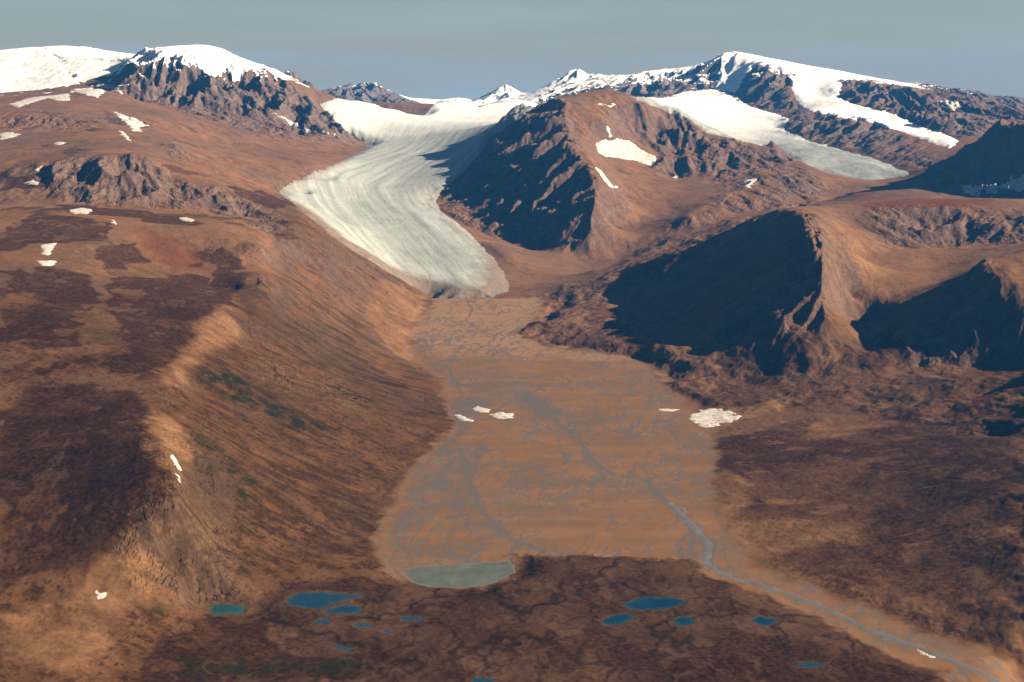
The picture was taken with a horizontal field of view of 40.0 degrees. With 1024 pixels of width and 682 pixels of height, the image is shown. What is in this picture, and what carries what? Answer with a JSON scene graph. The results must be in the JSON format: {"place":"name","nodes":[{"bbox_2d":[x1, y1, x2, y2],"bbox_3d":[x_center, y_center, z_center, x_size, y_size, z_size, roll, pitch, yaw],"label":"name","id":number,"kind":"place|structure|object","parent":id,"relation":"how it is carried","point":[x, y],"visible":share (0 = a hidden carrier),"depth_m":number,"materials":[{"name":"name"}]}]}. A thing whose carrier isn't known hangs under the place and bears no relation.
{"place":"outdoors","nodes":[
{"label":"outdoors","id":0,"kind":"place"},
{"bbox_2d":[0,46,453,681],"bbox_3d":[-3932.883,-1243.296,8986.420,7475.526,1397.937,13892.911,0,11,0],"label":"hillside","id":1,"kind":"structure","parent":0,"point":[246,360],"depth_m":4246.34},
{"bbox_2d":[0,132,20,139],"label":"snow patch","id":2,"kind":"object","parent":1,"relation":"on","point":[5,135],"visible":1,"depth_m":8928.75,"materials":[{"name":"white snow"}]},
{"bbox_2d":[26,180,38,184],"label":"snow patch","id":3,"kind":"object","parent":1,"relation":"on","point":[32,182],"visible":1,"depth_m":7450.06,"materials":[{"name":"white snow"}]},
{"bbox_2d":[0,47,79,92],"bbox_3d":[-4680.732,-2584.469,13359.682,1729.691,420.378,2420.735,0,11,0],"label":"snowfield","id":4,"kind":"structure","parent":1,"relation":"on","point":[29,68],"depth_m":12928.51,"materials":[{"name":"white snow"}]},
{"bbox_2d":[11,93,70,106],"bbox_3d":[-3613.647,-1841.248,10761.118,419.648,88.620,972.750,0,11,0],"label":"snow patch","id":5,"kind":"object","parent":1,"relation":"on","point":[61,97],"visible":1,"depth_m":10915.00,"materials":[{"name":"white snow"}]},
{"bbox_2d":[38,260,56,265],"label":"snow patch","id":6,"kind":"object","parent":1,"relation":"on","point":[48,263],"visible":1,"depth_m":5278.87,"materials":[{"name":"white snow"}]},
{"bbox_2d":[41,243,56,254],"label":"snow patch","id":7,"kind":"object","parent":1,"relation":"on","point":[49,247],"visible":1,"depth_m":5532.19,"materials":[{"name":"white snow"}]},
{"bbox_2d":[69,208,91,213],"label":"snow patch","id":8,"kind":"object","parent":1,"relation":"on","point":[80,210],"visible":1,"depth_m":6309.32,"materials":[{"name":"white snow"}]},
{"bbox_2d":[45,46,131,61],"bbox_3d":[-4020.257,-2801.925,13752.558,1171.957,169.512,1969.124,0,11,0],"label":"snowfield","id":9,"kind":"structure","parent":1,"relation":"on","point":[68,53],"depth_m":13443.89,"materials":[{"name":"white snow"}]},
{"bbox_2d":[71,88,105,97],"bbox_3d":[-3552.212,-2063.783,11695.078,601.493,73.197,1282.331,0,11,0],"label":"snow patch","id":10,"kind":"object","parent":1,"relation":"on","point":[96,93],"visible":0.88,"depth_m":11267.55,"materials":[{"name":"white snow"}]},
{"bbox_2d":[95,590,106,598],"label":"snow patch","id":11,"kind":"object","parent":1,"relation":"on","point":[101,595],"visible":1,"depth_m":2922.47,"materials":[{"name":"white snow"}]},
{"bbox_2d":[119,131,131,141],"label":"snow patch","id":12,"kind":"object","parent":1,"relation":"on","point":[125,135],"visible":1,"depth_m":8957.52,"materials":[{"name":"white snow"}]},
{"bbox_2d":[114,112,149,131],"bbox_3d":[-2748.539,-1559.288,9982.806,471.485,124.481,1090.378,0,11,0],"label":"snow patch","id":13,"kind":"object","parent":1,"relation":"on","point":[135,124],"visible":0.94,"depth_m":9875.38,"materials":[{"name":"white snow"}]},
{"bbox_2d":[171,454,181,470],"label":"snow patch","id":14,"kind":"object","parent":1,"relation":"on","point":[174,459],"visible":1,"depth_m":3393.10,"materials":[{"name":"white snow"}]},
{"bbox_2d":[179,217,193,221],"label":"snow patch","id":15,"kind":"object","parent":1,"relation":"on","point":[186,219],"visible":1,"depth_m":6292.10,"materials":[{"name":"white snow"}]},
{"bbox_2d":[209,603,245,614],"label":"pond","id":16,"kind":"structure","parent":0,"point":[219,609],"depth_m":3069.98,"materials":[{"name":"teal liquid"}]},
{"bbox_2d":[105,45,366,193],"bbox_3d":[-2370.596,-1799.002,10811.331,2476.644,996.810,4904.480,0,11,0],"label":"mountain","id":17,"kind":"structure","parent":0,"point":[241,129],"depth_m":11646.35,"materials":[{"name":"brown stone"}]},
{"bbox_2d":[94,81,122,93],"bbox_3d":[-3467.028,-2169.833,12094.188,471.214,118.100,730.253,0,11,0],"label":"snow patch","id":18,"kind":"object","parent":17,"relation":"on","point":[108,86],"visible":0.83,"depth_m":12278.41,"materials":[{"name":"snow"}]},
{"bbox_2d":[149,47,252,81],"bbox_3d":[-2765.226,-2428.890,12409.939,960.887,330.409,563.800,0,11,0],"label":"snowfield","id":19,"kind":"structure","parent":17,"relation":"on","point":[208,64],"depth_m":12390.70,"materials":[{"name":"white snow"}]},
{"bbox_2d":[274,112,335,135],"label":"snow patch","id":20,"kind":"object","parent":17,"relation":"on","point":[291,123],"visible":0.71,"depth_m":11670.19,"materials":[{"name":"white snow"}]},
{"bbox_2d":[313,618,331,623],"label":"pond","id":21,"kind":"structure","parent":0,"point":[324,621],"depth_m":3032.85,"materials":[{"name":"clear liquid"}]},
{"bbox_2d":[287,591,362,609],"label":"pond","id":22,"kind":"structure","parent":0,"point":[317,600],"depth_m":3163.29,"materials":[{"name":"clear liquid"}]},
{"bbox_2d":[331,644,352,651],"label":"pond","id":23,"kind":"structure","parent":0,"point":[341,647],"depth_m":2900.01,"materials":[{"name":"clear liquid"}]},
{"bbox_2d":[324,604,362,614],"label":"pond","id":24,"kind":"structure","parent":0,"point":[345,609],"depth_m":3098.81,"materials":[{"name":"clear liquid"}]},
{"bbox_2d":[354,622,374,627],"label":"pond","id":25,"kind":"structure","parent":0,"point":[363,624],"depth_m":3020.68,"materials":[{"name":"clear liquid"}]},
{"bbox_2d":[401,616,422,621],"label":"pond","id":26,"kind":"structure","parent":0,"point":[408,618],"depth_m":3056.16,"materials":[{"name":"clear liquid"}]},
{"bbox_2d":[284,69,618,105],"bbox_3d":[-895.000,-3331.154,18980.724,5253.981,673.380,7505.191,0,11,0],"label":"mountain","id":27,"kind":"structure","parent":0,"point":[573,81],"depth_m":18711.36,"materials":[{"name":"white snow"}]},
{"bbox_2d":[402,560,515,587],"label":"lake","id":28,"kind":"structure","parent":0,"point":[466,575],"depth_m":3377.81,"materials":[{"name":"liquid"}]},
{"bbox_2d":[471,677,493,681],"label":"pond","id":29,"kind":"structure","parent":0,"point":[480,679],"depth_m":2741.17,"materials":[{"name":"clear liquid"}]},
{"bbox_2d":[0,0,1023,99],"label":"sky","id":30,"kind":"structure","parent":0,"point":[422,49],"materials":[{"name":"blue"}]},
{"bbox_2d":[181,64,1023,681],"bbox_3d":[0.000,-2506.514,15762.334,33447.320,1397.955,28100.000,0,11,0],"label":"terrain","id":31,"kind":"structure","parent":0,"point":[539,618],"depth_m":3026.15,"materials":[{"name":"brown soil"}]},
{"bbox_2d":[280,98,537,298],"bbox_3d":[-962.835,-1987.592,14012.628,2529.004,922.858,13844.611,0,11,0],"label":"glacier","id":32,"kind":"object","parent":31,"relation":"on","point":[374,201],"visible":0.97,"depth_m":9702.18,"materials":[{"name":"white ice"}]},
{"bbox_2d":[629,89,908,179],"bbox_3d":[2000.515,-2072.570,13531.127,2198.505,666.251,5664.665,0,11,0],"label":"glacier","id":33,"kind":"object","parent":31,"relation":"on","point":[717,112],"visible":0.73,"depth_m":12911.96,"materials":[{"name":"white snow"}]},
{"bbox_2d":[602,613,635,624],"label":"pond","id":34,"kind":"structure","parent":0,"point":[617,619],"depth_m":3055.61,"materials":[{"name":"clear liquid"}]},
{"bbox_2d":[437,89,817,259],"bbox_3d":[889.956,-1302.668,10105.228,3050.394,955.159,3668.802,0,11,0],"label":"mountain","id":35,"kind":"structure","parent":0,"point":[533,178],"depth_m":9637.44,"materials":[{"name":"brown stone"}]},
{"bbox_2d":[595,167,617,188],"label":"snow patch","id":36,"kind":"object","parent":35,"relation":"on","point":[606,180],"visible":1,"depth_m":9190.63,"materials":[{"name":"white snow"}]},
{"bbox_2d":[596,138,655,165],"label":"snowfield","id":37,"kind":"structure","parent":35,"relation":"on","point":[622,149],"depth_m":10257.62,"materials":[{"name":"white snow"}]},
{"bbox_2d":[744,178,756,187],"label":"snow patch","id":38,"kind":"object","parent":35,"relation":"on","point":[748,182],"visible":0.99,"depth_m":9695.66,"materials":[{"name":"white snow"}]},
{"bbox_2d":[623,597,686,610],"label":"pond","id":39,"kind":"structure","parent":0,"point":[652,603],"depth_m":3150.27,"materials":[{"name":"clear liquid"}]},
{"bbox_2d":[672,616,694,625],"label":"pond","id":40,"kind":"structure","parent":0,"point":[682,621],"depth_m":3040.28,"materials":[{"name":"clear liquid"}]},
{"bbox_2d":[373,296,1023,681],"bbox_3d":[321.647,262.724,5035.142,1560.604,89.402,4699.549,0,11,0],"label":"valley floor","id":41,"kind":"structure","parent":0,"point":[591,452],"depth_m":4208.60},
{"bbox_2d":[454,414,473,421],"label":"snow patch","id":42,"kind":"object","parent":41,"relation":"on","point":[462,418],"visible":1,"depth_m":4857.65,"materials":[{"name":"white snow"}]},
{"bbox_2d":[473,406,489,412],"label":"snow patch","id":43,"kind":"object","parent":41,"relation":"on","point":[481,409],"visible":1,"depth_m":4979.58,"materials":[{"name":"white snow"}]},
{"bbox_2d":[489,412,513,418],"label":"snow patch","id":44,"kind":"object","parent":41,"relation":"on","point":[501,415],"visible":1,"depth_m":4895.62,"materials":[{"name":"white snow"}]},
{"bbox_2d":[659,409,679,410],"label":"snow patch","id":45,"kind":"object","parent":41,"relation":"on","point":[668,409],"visible":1,"depth_m":4979.53,"materials":[{"name":"white snow"}]},
{"bbox_2d":[689,408,741,427],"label":"ice patch","id":46,"kind":"object","parent":41,"relation":"on","point":[711,417],"visible":1,"depth_m":4857.42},
{"bbox_2d":[917,649,934,657],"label":"snow patch","id":47,"kind":"object","parent":41,"relation":"on","point":[923,653],"visible":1,"depth_m":2932.20,"materials":[{"name":"white snow"}]},
{"bbox_2d":[751,616,777,624],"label":"pond","id":48,"kind":"structure","parent":0,"point":[759,620],"depth_m":3062.80,"materials":[{"name":"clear liquid"}]},
{"bbox_2d":[518,204,1023,653],"bbox_3d":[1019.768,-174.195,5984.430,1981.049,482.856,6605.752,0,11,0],"label":"hills","id":49,"kind":"structure","parent":0,"point":[880,469],"depth_m":4233.94,"materials":[{"name":"brown soil"}]},
{"bbox_2d":[794,662,823,667],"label":"pond","id":50,"kind":"structure","parent":0,"point":[810,664],"depth_m":2839.55,"materials":[{"name":"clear liquid"}]},
{"bbox_2d":[614,198,1023,350],"bbox_3d":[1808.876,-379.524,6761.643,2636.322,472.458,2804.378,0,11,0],"label":"mountain","id":51,"kind":"structure","parent":0,"point":[804,278],"depth_m":6312.28,"materials":[{"name":"brown stone"}]},
{"bbox_2d":[618,51,1023,175],"bbox_3d":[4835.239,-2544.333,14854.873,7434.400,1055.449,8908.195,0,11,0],"label":"mountain","id":52,"kind":"structure","parent":0,"point":[975,116],"depth_m":14177.52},
{"bbox_2d":[714,53,803,92],"bbox_3d":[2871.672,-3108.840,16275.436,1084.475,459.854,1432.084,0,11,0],"label":"snowfield","id":53,"kind":"structure","parent":52,"relation":"on","point":[737,67],"depth_m":16362.38,"materials":[{"name":"white snow"}]},
{"bbox_2d":[789,71,957,147],"bbox_3d":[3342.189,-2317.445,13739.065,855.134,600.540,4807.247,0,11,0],"label":"snowfield","id":54,"kind":"structure","parent":52,"relation":"on","point":[814,92],"depth_m":14060.65,"materials":[{"name":"white snow"}]},
{"bbox_2d":[937,99,958,110],"bbox_3d":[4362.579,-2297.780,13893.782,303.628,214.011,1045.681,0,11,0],"label":"snow patch","id":55,"kind":"object","parent":52,"relation":"on","point":[949,104],"visible":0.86,"depth_m":14030.74,"materials":[{"name":"white snow"}]},
{"bbox_2d":[667,502,1000,681],"bbox_3d":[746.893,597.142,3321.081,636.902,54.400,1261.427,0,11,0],"label":"river","id":56,"kind":"structure","parent":0,"point":[696,529],"depth_m":3207.28,"materials":[{"name":"liquid"}]},
{"bbox_2d":[907,119,1023,198],"bbox_3d":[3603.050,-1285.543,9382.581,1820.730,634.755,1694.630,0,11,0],"label":"mountain","id":57,"kind":"structure","parent":0,"point":[996,158],"depth_m":9260.23,"materials":[{"name":"stone"}]},
{"bbox_2d":[961,175,1023,196],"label":"snow patch","id":58,"kind":"object","parent":57,"relation":"on","point":[1017,184],"visible":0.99,"depth_m":9080.44,"materials":[{"name":"snow"}]},
{"bbox_2d":[915,258,1023,375],"bbox_3d":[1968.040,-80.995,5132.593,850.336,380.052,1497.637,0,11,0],"label":"mountain","id":59,"kind":"structure","parent":0,"point":[972,319],"depth_m":5318.62,"materials":[{"name":"brown stone"}]}
]}

